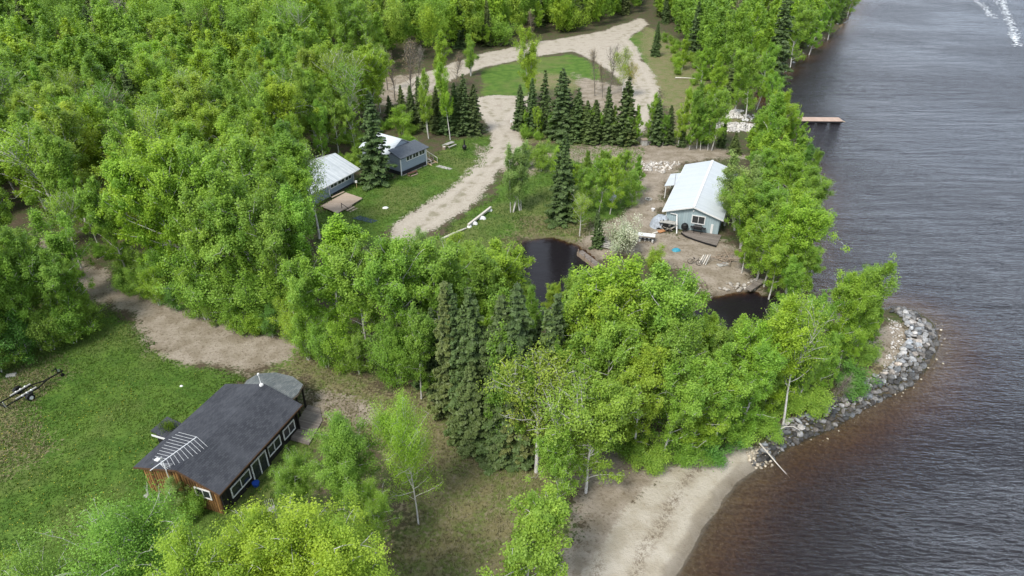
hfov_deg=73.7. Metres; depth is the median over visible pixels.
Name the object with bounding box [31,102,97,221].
birch tree
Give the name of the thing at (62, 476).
dandelions
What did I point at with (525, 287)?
birch tree
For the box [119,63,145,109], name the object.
spruce tree
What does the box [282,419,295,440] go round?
window
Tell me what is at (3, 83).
birch tree
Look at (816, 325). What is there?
birch tree
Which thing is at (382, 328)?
birch sapling
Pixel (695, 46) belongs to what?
spruce tree
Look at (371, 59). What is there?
birch tree
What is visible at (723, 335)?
birch tree
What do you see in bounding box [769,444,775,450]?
boulder
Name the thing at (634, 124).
spruce tree
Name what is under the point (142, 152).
birch tree
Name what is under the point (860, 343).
birch tree
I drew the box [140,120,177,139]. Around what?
birch tree
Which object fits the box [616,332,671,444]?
birch tree
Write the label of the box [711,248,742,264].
driftwood heap
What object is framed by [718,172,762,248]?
birch tree
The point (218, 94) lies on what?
birch tree
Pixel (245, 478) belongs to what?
window
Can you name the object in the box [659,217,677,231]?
wood rack
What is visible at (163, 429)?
well box
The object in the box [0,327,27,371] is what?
birch sapling
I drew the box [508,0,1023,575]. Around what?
lake water
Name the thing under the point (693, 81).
leafy bush
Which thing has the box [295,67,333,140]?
birch tree
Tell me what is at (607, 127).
spruce tree
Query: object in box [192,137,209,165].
birch tree
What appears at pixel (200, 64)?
birch tree
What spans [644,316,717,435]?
birch tree
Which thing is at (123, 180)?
birch tree
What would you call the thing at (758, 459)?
boulder
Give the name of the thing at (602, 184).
birch tree
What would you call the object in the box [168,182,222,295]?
birch tree
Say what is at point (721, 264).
stone slab
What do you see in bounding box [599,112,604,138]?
birch tree
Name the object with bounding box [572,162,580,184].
birch tree
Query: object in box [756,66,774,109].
birch tree
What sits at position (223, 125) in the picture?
birch tree
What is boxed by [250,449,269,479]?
glass door
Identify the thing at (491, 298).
birch tree
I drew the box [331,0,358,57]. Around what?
birch tree
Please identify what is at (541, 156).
birch sapling
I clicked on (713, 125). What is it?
birch tree
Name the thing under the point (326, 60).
birch tree
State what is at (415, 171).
cabin bench
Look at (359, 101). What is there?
birch tree
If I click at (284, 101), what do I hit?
birch tree
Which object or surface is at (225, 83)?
birch tree
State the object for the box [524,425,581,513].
birch tree
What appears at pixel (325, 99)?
birch tree
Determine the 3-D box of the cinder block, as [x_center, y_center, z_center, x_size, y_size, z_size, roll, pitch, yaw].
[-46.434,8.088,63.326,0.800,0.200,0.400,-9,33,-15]
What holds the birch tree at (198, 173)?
on the ground at (638, 522)
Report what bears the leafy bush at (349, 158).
on the ground at (638, 522)
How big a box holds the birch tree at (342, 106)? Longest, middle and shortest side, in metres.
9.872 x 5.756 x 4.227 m
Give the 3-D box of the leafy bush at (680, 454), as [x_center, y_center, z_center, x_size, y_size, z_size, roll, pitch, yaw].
[14.042,12.627,53.552,3.909,2.889,4.247,-26,43,-34]
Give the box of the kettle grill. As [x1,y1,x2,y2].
[681,223,687,230]
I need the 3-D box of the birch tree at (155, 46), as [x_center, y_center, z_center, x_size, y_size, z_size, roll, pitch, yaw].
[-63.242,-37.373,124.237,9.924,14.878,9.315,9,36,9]
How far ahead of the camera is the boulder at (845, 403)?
60.12 m
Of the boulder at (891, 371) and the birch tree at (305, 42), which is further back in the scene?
the birch tree at (305, 42)
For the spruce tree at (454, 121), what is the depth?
119.15 m
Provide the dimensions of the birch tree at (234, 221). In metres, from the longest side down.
15.822 x 9.430 x 6.925 m
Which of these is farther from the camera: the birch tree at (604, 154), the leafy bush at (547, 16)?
the leafy bush at (547, 16)
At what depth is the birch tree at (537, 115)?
118.06 m
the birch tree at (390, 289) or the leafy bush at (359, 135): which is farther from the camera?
the leafy bush at (359, 135)
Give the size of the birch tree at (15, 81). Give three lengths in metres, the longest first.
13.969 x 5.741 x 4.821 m
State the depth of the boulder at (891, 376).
63.21 m
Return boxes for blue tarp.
[672,248,680,251]
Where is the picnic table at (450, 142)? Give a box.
[442,141,456,148]
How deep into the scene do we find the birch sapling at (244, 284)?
66.85 m
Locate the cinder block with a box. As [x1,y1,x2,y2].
[5,373,16,377]
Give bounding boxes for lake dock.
[791,117,844,122]
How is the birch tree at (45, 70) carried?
on the ground at (638, 522)
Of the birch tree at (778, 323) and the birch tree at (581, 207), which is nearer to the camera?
the birch tree at (778, 323)
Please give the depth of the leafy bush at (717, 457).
53.37 m
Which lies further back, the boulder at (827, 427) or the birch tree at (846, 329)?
the birch tree at (846, 329)
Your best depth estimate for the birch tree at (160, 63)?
113.42 m
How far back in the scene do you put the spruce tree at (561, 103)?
116.05 m
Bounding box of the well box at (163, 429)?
[151,416,180,442]
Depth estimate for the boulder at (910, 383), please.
62.98 m
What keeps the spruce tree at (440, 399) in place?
on the ground at (638, 522)
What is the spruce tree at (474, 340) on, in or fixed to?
on the ground at (638, 522)
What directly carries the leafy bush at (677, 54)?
on the ground at (638, 522)
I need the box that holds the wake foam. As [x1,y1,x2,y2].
[975,0,1022,45]
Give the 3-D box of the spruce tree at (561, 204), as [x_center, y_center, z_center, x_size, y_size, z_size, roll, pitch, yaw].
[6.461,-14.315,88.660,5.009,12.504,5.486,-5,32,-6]
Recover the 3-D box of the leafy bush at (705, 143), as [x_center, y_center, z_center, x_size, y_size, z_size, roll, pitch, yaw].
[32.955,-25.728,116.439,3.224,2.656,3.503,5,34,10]
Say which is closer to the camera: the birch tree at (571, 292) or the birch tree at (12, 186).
the birch tree at (571, 292)
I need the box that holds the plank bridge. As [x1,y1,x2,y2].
[745,278,763,291]
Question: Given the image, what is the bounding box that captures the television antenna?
[150,432,203,476]
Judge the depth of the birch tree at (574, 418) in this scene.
46.13 m
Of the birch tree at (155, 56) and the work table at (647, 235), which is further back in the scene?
the birch tree at (155, 56)
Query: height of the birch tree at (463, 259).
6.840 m
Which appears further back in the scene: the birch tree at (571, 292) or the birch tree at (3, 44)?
the birch tree at (3, 44)
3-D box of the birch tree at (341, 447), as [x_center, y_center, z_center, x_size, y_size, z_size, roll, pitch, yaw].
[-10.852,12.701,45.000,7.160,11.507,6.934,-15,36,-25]
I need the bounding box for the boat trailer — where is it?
[0,368,64,407]
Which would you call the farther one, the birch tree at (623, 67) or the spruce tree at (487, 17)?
the spruce tree at (487, 17)
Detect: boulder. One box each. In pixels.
[755,456,761,462]
[760,455,765,461]
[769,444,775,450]
[783,430,790,434]
[792,438,799,444]
[794,417,801,423]
[797,424,804,429]
[797,431,802,436]
[803,432,808,438]
[812,427,819,432]
[813,422,822,428]
[817,418,825,423]
[825,425,831,430]
[843,401,849,406]
[865,393,872,398]
[877,381,883,387]
[880,373,886,379]
[880,387,888,391]
[887,374,894,379]
[888,369,894,374]
[888,388,895,393]
[894,366,900,372]
[907,380,913,386]
[909,356,916,362]
[920,363,926,368]
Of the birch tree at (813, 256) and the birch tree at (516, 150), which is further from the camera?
the birch tree at (516, 150)
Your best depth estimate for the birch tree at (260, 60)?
117.92 m
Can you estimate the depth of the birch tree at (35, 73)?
110.97 m
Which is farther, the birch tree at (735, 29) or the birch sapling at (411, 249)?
the birch tree at (735, 29)
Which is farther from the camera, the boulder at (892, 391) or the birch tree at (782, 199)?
the birch tree at (782, 199)
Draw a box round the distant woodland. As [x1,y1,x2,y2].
[0,0,852,347]
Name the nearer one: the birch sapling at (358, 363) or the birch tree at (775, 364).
the birch tree at (775, 364)
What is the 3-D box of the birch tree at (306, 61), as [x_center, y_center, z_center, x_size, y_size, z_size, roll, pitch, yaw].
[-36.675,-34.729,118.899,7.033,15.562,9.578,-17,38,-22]
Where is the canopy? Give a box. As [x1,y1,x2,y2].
[244,372,306,416]
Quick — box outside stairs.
[426,150,437,165]
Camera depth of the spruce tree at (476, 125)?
119.24 m
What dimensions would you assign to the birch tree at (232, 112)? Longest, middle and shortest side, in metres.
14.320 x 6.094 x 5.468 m
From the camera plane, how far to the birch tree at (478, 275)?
60.35 m
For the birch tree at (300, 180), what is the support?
on the ground at (638, 522)
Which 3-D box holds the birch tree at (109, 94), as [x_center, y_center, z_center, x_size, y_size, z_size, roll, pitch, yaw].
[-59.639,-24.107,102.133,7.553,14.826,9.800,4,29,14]
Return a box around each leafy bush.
[85,240,110,258]
[104,243,142,268]
[108,259,134,294]
[175,485,208,523]
[226,304,266,337]
[339,132,356,143]
[344,153,359,165]
[350,131,364,143]
[350,141,360,153]
[350,149,362,163]
[381,118,393,129]
[399,134,410,140]
[403,123,418,134]
[461,8,503,42]
[473,12,517,45]
[480,4,511,27]
[519,124,533,138]
[533,130,545,139]
[543,10,553,22]
[545,0,593,31]
[584,427,622,453]
[611,428,656,468]
[628,432,675,477]
[664,438,714,470]
[669,45,678,52]
[673,50,681,57]
[673,56,684,67]
[674,39,682,47]
[674,66,682,74]
[685,85,694,98]
[686,51,694,60]
[689,79,698,85]
[693,52,700,64]
[694,67,709,80]
[696,134,714,144]
[696,422,750,471]
[715,417,763,449]
[749,405,792,447]
[769,383,818,417]
[791,376,836,422]
[832,354,883,402]
[855,336,885,366]
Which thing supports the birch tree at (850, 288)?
on the ground at (638, 522)
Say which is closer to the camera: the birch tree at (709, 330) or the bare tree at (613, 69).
the birch tree at (709, 330)
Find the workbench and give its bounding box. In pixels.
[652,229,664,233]
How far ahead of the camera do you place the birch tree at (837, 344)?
58.06 m
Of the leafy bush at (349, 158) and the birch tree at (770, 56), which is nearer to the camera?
the leafy bush at (349, 158)
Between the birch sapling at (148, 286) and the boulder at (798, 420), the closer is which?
the boulder at (798, 420)
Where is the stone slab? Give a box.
[716,262,728,266]
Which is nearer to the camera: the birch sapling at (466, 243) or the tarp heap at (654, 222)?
the birch sapling at (466, 243)
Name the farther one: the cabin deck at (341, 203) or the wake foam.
the wake foam
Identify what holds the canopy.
on the ground at (638, 522)
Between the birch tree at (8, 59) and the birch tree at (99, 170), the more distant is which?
the birch tree at (8, 59)
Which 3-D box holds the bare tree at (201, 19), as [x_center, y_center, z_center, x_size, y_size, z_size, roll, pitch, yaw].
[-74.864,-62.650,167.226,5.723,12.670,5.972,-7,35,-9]
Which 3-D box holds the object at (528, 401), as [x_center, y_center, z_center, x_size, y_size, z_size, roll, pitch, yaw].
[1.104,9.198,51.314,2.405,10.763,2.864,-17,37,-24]
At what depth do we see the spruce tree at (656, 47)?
170.54 m
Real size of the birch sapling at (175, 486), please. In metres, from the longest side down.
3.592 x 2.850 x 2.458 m
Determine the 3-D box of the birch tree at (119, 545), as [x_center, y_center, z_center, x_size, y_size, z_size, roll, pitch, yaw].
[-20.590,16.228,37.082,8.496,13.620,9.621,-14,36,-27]
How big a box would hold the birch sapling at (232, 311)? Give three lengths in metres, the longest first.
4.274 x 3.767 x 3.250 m
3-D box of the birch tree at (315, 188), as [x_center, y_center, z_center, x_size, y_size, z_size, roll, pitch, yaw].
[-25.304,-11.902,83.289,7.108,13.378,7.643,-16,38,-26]
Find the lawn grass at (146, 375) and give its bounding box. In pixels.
[0,135,644,575]
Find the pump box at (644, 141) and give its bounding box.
[640,138,648,145]
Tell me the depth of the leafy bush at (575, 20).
197.24 m
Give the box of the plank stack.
[699,255,710,264]
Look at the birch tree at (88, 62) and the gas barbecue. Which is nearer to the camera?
the gas barbecue
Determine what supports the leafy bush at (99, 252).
on the ground at (638, 522)
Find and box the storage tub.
[252,480,258,487]
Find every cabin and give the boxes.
[308,153,359,203]
[359,133,428,175]
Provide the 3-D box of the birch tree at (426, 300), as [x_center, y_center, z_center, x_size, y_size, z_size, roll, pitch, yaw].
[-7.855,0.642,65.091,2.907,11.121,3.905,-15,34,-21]
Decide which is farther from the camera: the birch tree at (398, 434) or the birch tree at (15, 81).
the birch tree at (15, 81)
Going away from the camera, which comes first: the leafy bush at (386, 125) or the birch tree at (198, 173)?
the birch tree at (198, 173)
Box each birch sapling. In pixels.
[0,308,39,366]
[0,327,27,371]
[23,291,82,352]
[43,288,98,343]
[69,290,110,335]
[122,245,153,281]
[123,268,149,299]
[136,243,175,292]
[136,266,167,305]
[152,244,224,319]
[155,475,192,514]
[159,281,184,310]
[176,289,204,319]
[196,298,222,326]
[201,255,238,319]
[206,254,278,336]
[212,296,245,331]
[233,257,288,331]
[257,302,279,337]
[265,294,289,338]
[265,296,306,347]
[281,309,318,360]
[305,307,345,367]
[318,313,364,375]
[335,328,374,375]
[353,315,405,381]
[372,324,414,390]
[388,104,413,133]
[401,239,418,260]
[411,225,431,245]
[421,236,442,257]
[439,229,470,262]
[462,236,482,274]
[521,143,537,167]
[531,139,551,170]
[545,143,572,173]
[620,169,647,207]
[645,242,666,271]
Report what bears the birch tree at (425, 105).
on the ground at (638, 522)
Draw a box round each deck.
[291,405,321,444]
[321,191,362,213]
[681,230,720,246]
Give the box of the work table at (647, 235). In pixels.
[636,232,655,243]
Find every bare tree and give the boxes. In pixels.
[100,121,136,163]
[104,0,127,13]
[107,88,120,114]
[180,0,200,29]
[197,9,211,38]
[386,50,397,101]
[395,35,422,92]
[412,46,425,87]
[450,51,463,88]
[527,11,534,40]
[584,48,602,95]
[596,64,606,97]
[604,41,622,93]
[730,0,745,11]
[826,372,859,407]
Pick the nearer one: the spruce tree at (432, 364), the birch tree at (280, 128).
the spruce tree at (432, 364)
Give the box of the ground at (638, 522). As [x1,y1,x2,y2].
[0,0,955,575]
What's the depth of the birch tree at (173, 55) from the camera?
123.07 m
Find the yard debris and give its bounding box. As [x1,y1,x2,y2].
[569,144,590,149]
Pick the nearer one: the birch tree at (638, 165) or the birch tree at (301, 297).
the birch tree at (301, 297)
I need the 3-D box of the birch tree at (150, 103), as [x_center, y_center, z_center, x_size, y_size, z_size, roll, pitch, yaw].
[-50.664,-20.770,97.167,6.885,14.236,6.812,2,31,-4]
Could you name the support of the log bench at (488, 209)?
on the ground at (638, 522)
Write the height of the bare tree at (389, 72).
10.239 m
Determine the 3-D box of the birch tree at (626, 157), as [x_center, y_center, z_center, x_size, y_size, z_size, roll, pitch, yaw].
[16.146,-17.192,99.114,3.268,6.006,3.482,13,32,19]
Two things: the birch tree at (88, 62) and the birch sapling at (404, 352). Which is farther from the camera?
the birch tree at (88, 62)
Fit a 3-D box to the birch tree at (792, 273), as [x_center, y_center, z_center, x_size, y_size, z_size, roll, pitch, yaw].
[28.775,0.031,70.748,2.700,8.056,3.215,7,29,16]
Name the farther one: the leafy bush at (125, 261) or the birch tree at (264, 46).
the birch tree at (264, 46)
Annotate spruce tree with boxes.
[14,0,36,33]
[82,6,94,32]
[84,0,90,13]
[89,0,99,44]
[110,73,119,92]
[112,84,126,114]
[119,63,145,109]
[146,29,153,44]
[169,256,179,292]
[188,20,193,49]
[218,5,229,32]
[355,90,397,190]
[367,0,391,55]
[383,0,389,35]
[383,95,395,121]
[389,300,411,332]
[395,85,406,116]
[405,85,419,127]
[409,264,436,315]
[410,352,429,389]
[413,76,419,110]
[415,83,430,132]
[415,307,440,395]
[426,280,459,420]
[428,87,443,134]
[436,84,453,135]
[443,283,463,410]
[443,286,497,447]
[445,361,488,459]
[446,82,460,136]
[447,0,466,49]
[454,74,475,135]
[463,295,539,469]
[466,84,486,138]
[475,374,518,475]
[480,0,493,46]
[487,281,543,472]
[498,384,545,477]
[510,84,527,130]
[520,78,540,133]
[531,0,545,26]
[532,319,544,356]
[534,309,559,454]
[538,70,551,131]
[543,68,579,144]
[544,132,578,228]
[551,293,571,403]
[567,106,575,132]
[568,87,587,142]
[574,0,588,26]
[578,100,594,144]
[587,99,604,144]
[588,210,604,249]
[599,86,615,145]
[607,77,638,145]
[618,0,630,14]
[624,101,640,146]
[647,97,667,145]
[649,21,661,57]
[656,3,668,16]
[660,0,670,23]
[661,105,675,144]
[675,17,688,31]
[675,122,687,147]
[686,0,701,55]
[715,123,727,147]
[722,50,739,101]
[726,132,742,154]
[759,0,794,87]
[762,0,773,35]
[791,2,811,47]
[834,1,846,22]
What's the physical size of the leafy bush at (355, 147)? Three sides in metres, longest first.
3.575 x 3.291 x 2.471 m
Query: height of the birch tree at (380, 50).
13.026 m
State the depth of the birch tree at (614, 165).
89.91 m
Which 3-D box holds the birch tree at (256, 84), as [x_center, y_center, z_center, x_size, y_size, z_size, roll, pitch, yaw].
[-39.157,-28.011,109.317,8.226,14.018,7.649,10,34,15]
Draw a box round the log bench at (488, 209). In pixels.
[467,206,491,227]
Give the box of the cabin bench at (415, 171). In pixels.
[407,170,417,176]
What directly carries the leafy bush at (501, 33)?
on the ground at (638, 522)
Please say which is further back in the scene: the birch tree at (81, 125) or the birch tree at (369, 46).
the birch tree at (369, 46)
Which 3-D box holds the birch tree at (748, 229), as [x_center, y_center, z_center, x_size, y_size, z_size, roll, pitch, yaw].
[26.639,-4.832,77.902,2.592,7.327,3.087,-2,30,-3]
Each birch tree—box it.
[0,42,16,78]
[0,46,37,108]
[0,58,42,114]
[0,102,25,179]
[0,110,51,210]
[0,113,16,195]
[0,115,55,198]
[0,161,13,212]
[0,180,13,227]
[0,224,21,287]
[0,224,61,309]
[0,235,34,349]
[0,251,54,349]
[0,285,24,361]
[0,521,102,575]
[0,549,16,570]
[3,73,35,107]
[4,83,36,112]
[5,91,37,129]
[10,227,39,285]
[11,105,36,144]
[12,76,74,114]
[13,246,95,329]
[15,107,50,195]
[20,464,212,575]
[21,121,84,241]
[22,207,100,290]
[25,62,45,87]
[31,93,91,170]
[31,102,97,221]
[33,98,103,188]
[36,62,80,102]
[37,186,85,267]
[38,66,88,106]
[43,253,96,326]
[52,100,96,167]
[57,167,98,243]
[72,176,133,270]
[73,95,109,193]
[74,79,136,130]
[77,62,120,90]
[78,51,116,114]
[82,93,119,163]
[84,78,109,129]
[89,144,136,248]
[95,123,188,273]
[96,141,167,286]
[101,101,144,157]
[107,106,152,145]
[116,128,135,157]
[123,92,145,116]
[125,49,162,101]
[125,61,159,94]
[126,515,264,575]
[129,152,196,267]
[130,78,168,120]
[130,101,170,143]
[132,37,182,70]
[134,50,170,88]
[134,53,173,94]
[135,92,175,125]
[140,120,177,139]
[154,67,184,120]
[155,216,182,254]
[158,117,205,166]
[160,39,179,73]
[160,117,211,164]
[161,69,235,139]
[165,137,230,269]
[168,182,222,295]
[169,59,207,92]
[174,131,210,164]
[183,99,221,150]
[187,45,221,98]
[189,119,214,143]
[189,131,216,151]
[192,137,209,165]
[194,491,375,575]
[195,161,265,319]
[196,175,282,305]
[197,495,296,575]
[199,128,278,267]
[201,86,230,136]
[210,113,248,154]
[215,99,257,159]
[215,133,232,177]
[216,72,255,127]
[219,99,248,121]
[231,42,267,84]
[233,185,319,298]
[234,50,273,81]
[235,92,277,160]
[239,70,278,124]
[244,56,273,125]
[244,121,273,179]
[245,78,283,133]
[247,106,275,157]
[251,34,271,67]
[252,64,310,123]
[257,131,278,191]
[259,0,314,37]
[259,69,319,136]
[261,182,316,288]
[262,53,298,109]
[264,118,317,209]
[266,130,313,224]
[267,28,281,57]
[267,445,324,515]
[273,142,331,238]
[274,155,315,258]
[275,250,344,329]
[278,41,301,125]
[281,25,311,78]
[281,111,308,143]
[283,45,318,115]
[289,60,320,147]
[290,483,400,575]
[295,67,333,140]
[299,212,372,342]
[299,408,388,524]
[303,42,346,113]
[305,98,329,155]
[307,29,322,58]
[310,85,347,153]
[312,40,372,133]
[318,233,395,361]
[321,60,371,136]
[328,37,355,98]
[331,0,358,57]
[335,93,363,145]
[337,0,381,48]
[337,475,401,553]
[340,44,382,111]
[345,45,394,112]
[351,228,431,366]
[354,40,376,99]
[364,387,443,523]
[370,44,390,112]
[381,316,408,377]
[386,230,470,338]
[394,300,436,398]
[416,251,437,319]
[417,67,433,138]
[432,29,451,75]
[432,57,453,139]
[447,271,467,309]
[454,244,502,329]
[455,247,469,282]
[462,33,479,75]
[462,245,475,283]
[467,237,535,293]
[468,263,492,330]
[476,336,591,472]
[476,477,573,575]
[483,277,512,324]
[483,279,497,328]
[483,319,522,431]
[502,137,532,212]
[509,144,530,210]
[509,276,535,304]
[510,358,623,487]
[512,27,541,96]
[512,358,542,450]
[522,109,529,128]
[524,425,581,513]
[525,284,546,344]
[531,106,545,130]
[539,282,567,309]
[543,338,576,426]
[548,114,555,128]
[551,269,652,392]
[556,247,657,383]
[559,265,587,303]
[561,297,570,364]
[562,310,643,451]
[563,281,592,368]
[564,328,608,433]
[565,372,650,493]
[570,192,596,236]
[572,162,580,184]
[576,167,603,206]
[582,150,592,174]
[584,158,612,212]
[588,104,596,119]
[591,148,611,181]
[592,155,628,213]
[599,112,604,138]
[608,47,634,98]
[611,104,617,131]
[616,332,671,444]
[617,148,635,187]
[621,258,711,418]
[624,115,635,133]
[627,62,641,83]
[630,154,646,192]
[633,103,643,137]
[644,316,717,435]
[645,91,662,142]
[650,353,725,450]
[653,314,690,408]
[660,112,671,145]
[671,355,740,449]
[674,98,690,143]
[680,38,692,67]
[685,105,698,149]
[685,340,757,455]
[686,81,713,148]
[690,307,725,358]
[692,45,713,82]
[696,106,710,149]
[701,100,718,149]
[703,310,719,359]
[704,87,733,150]
[705,50,728,101]
[706,320,757,425]
[712,170,749,225]
[716,149,765,230]
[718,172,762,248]
[721,1,755,78]
[729,42,758,111]
[730,313,790,406]
[731,338,789,431]
[733,44,765,118]
[734,217,760,272]
[736,179,788,250]
[740,4,767,69]
[741,197,796,280]
[743,200,796,286]
[745,146,778,188]
[752,90,789,150]
[752,359,785,418]
[753,39,781,97]
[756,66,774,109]
[758,89,801,146]
[758,293,809,415]
[760,196,793,237]
[761,228,806,299]
[761,283,840,424]
[764,71,784,109]
[764,293,824,401]
[769,151,818,201]
[776,255,805,300]
[777,189,851,293]
[782,104,803,143]
[784,327,831,390]
[785,1,823,66]
[788,176,817,254]
[790,171,836,211]
[791,354,821,396]
[796,238,825,297]
[800,147,824,188]
[802,141,819,166]
[803,287,845,362]
[806,4,830,54]
[812,331,840,388]
[820,0,845,39]
[821,332,842,380]
[825,266,881,356]
[834,322,858,368]
[836,252,900,368]
[845,332,866,367]
[846,0,861,16]
[848,263,881,353]
[867,309,884,342]
[869,304,884,339]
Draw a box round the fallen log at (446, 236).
[441,228,466,239]
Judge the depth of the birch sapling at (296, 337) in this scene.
63.54 m
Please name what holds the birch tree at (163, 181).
on the ground at (638, 522)
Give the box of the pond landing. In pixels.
[577,249,602,267]
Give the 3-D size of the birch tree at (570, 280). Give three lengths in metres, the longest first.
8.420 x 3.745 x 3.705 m
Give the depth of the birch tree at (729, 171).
84.67 m
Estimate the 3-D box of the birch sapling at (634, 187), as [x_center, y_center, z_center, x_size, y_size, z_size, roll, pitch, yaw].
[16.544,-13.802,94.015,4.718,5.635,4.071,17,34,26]
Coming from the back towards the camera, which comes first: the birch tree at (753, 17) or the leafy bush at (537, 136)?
the birch tree at (753, 17)
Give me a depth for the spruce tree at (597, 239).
84.36 m
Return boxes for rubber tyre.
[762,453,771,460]
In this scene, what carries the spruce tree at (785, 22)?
on the ground at (638, 522)
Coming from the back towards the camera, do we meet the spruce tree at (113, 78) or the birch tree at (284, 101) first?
the spruce tree at (113, 78)
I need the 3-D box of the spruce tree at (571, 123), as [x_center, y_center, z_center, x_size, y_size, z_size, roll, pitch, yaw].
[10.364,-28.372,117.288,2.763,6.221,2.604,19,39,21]
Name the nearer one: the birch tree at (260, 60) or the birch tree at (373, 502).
the birch tree at (373, 502)
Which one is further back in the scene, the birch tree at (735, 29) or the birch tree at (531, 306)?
the birch tree at (735, 29)
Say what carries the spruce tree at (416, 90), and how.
on the ground at (638, 522)
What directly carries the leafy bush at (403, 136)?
on the ground at (638, 522)
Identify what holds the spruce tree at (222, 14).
on the ground at (638, 522)
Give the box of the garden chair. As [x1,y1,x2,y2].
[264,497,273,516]
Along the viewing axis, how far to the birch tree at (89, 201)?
74.28 m
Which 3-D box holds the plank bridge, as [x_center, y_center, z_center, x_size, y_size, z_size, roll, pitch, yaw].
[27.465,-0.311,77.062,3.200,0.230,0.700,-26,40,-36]
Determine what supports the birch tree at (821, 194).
on the ground at (638, 522)
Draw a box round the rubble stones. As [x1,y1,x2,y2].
[395,16,949,468]
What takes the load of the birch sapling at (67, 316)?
on the ground at (638, 522)
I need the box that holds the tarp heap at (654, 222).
[649,214,670,229]
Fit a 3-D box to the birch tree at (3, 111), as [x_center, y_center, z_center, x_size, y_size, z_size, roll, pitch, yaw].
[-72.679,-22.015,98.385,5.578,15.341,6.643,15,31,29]
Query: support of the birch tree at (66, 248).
on the ground at (638, 522)
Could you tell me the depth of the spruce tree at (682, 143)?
114.80 m
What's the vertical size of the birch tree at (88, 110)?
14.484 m
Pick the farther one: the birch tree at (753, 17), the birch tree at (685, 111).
the birch tree at (753, 17)
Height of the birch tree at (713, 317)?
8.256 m
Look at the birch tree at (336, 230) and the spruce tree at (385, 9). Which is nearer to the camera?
the birch tree at (336, 230)
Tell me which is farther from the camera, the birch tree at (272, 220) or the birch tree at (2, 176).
the birch tree at (2, 176)
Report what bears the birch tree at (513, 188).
on the ground at (638, 522)
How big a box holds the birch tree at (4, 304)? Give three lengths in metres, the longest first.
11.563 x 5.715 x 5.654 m
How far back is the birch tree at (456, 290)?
63.70 m
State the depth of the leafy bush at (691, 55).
167.81 m
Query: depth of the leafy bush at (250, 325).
67.82 m
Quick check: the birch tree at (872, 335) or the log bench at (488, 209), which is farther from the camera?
the log bench at (488, 209)
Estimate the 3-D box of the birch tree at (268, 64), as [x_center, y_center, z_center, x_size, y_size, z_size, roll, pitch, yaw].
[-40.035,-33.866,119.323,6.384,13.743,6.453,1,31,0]
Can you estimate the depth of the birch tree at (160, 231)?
79.09 m
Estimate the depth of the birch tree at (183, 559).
32.14 m
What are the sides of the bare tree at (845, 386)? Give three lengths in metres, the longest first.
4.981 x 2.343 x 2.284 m
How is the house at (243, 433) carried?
on the ground at (638, 522)
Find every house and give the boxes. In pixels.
[133,384,302,513]
[662,160,736,233]
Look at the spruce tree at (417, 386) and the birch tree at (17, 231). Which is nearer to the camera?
the spruce tree at (417, 386)
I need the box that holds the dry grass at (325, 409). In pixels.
[0,216,594,575]
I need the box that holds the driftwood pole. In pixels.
[759,442,785,473]
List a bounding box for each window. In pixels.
[194,486,212,499]
[230,468,251,497]
[267,435,281,456]
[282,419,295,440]
[691,215,705,224]
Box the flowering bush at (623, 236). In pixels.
[598,212,644,255]
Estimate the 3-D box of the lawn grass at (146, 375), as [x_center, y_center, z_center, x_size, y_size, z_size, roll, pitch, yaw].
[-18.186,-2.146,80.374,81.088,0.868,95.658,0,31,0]
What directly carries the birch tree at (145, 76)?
on the ground at (638, 522)
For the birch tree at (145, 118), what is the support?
on the ground at (638, 522)
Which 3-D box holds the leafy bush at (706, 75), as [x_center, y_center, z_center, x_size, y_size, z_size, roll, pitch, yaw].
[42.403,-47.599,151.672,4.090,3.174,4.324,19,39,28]
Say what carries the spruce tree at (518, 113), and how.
on the ground at (638, 522)
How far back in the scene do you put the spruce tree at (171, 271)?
73.82 m
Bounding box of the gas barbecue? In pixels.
[690,224,705,233]
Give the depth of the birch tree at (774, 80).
124.67 m
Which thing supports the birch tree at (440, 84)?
on the ground at (638, 522)
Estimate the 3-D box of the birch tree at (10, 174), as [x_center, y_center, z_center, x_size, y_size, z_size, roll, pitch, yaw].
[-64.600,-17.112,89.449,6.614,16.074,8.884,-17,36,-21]
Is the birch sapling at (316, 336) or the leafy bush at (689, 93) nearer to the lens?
the birch sapling at (316, 336)
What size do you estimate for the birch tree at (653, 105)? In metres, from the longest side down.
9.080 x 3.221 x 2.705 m
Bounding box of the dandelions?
[0,320,200,551]
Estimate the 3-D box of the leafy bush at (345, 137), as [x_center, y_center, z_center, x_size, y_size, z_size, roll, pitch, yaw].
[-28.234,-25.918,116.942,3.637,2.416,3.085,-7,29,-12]
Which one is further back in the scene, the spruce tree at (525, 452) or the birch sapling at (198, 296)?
the birch sapling at (198, 296)
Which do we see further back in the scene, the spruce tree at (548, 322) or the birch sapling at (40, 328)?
the birch sapling at (40, 328)
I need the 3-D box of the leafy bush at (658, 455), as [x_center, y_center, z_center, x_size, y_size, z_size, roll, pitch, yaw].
[11.073,12.910,52.837,4.412,3.001,4.060,-3,32,-7]
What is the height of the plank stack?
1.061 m
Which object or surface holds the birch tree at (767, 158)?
on the ground at (638, 522)
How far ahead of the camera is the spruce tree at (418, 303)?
67.48 m
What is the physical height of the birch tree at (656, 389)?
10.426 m
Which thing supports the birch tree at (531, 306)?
on the ground at (638, 522)

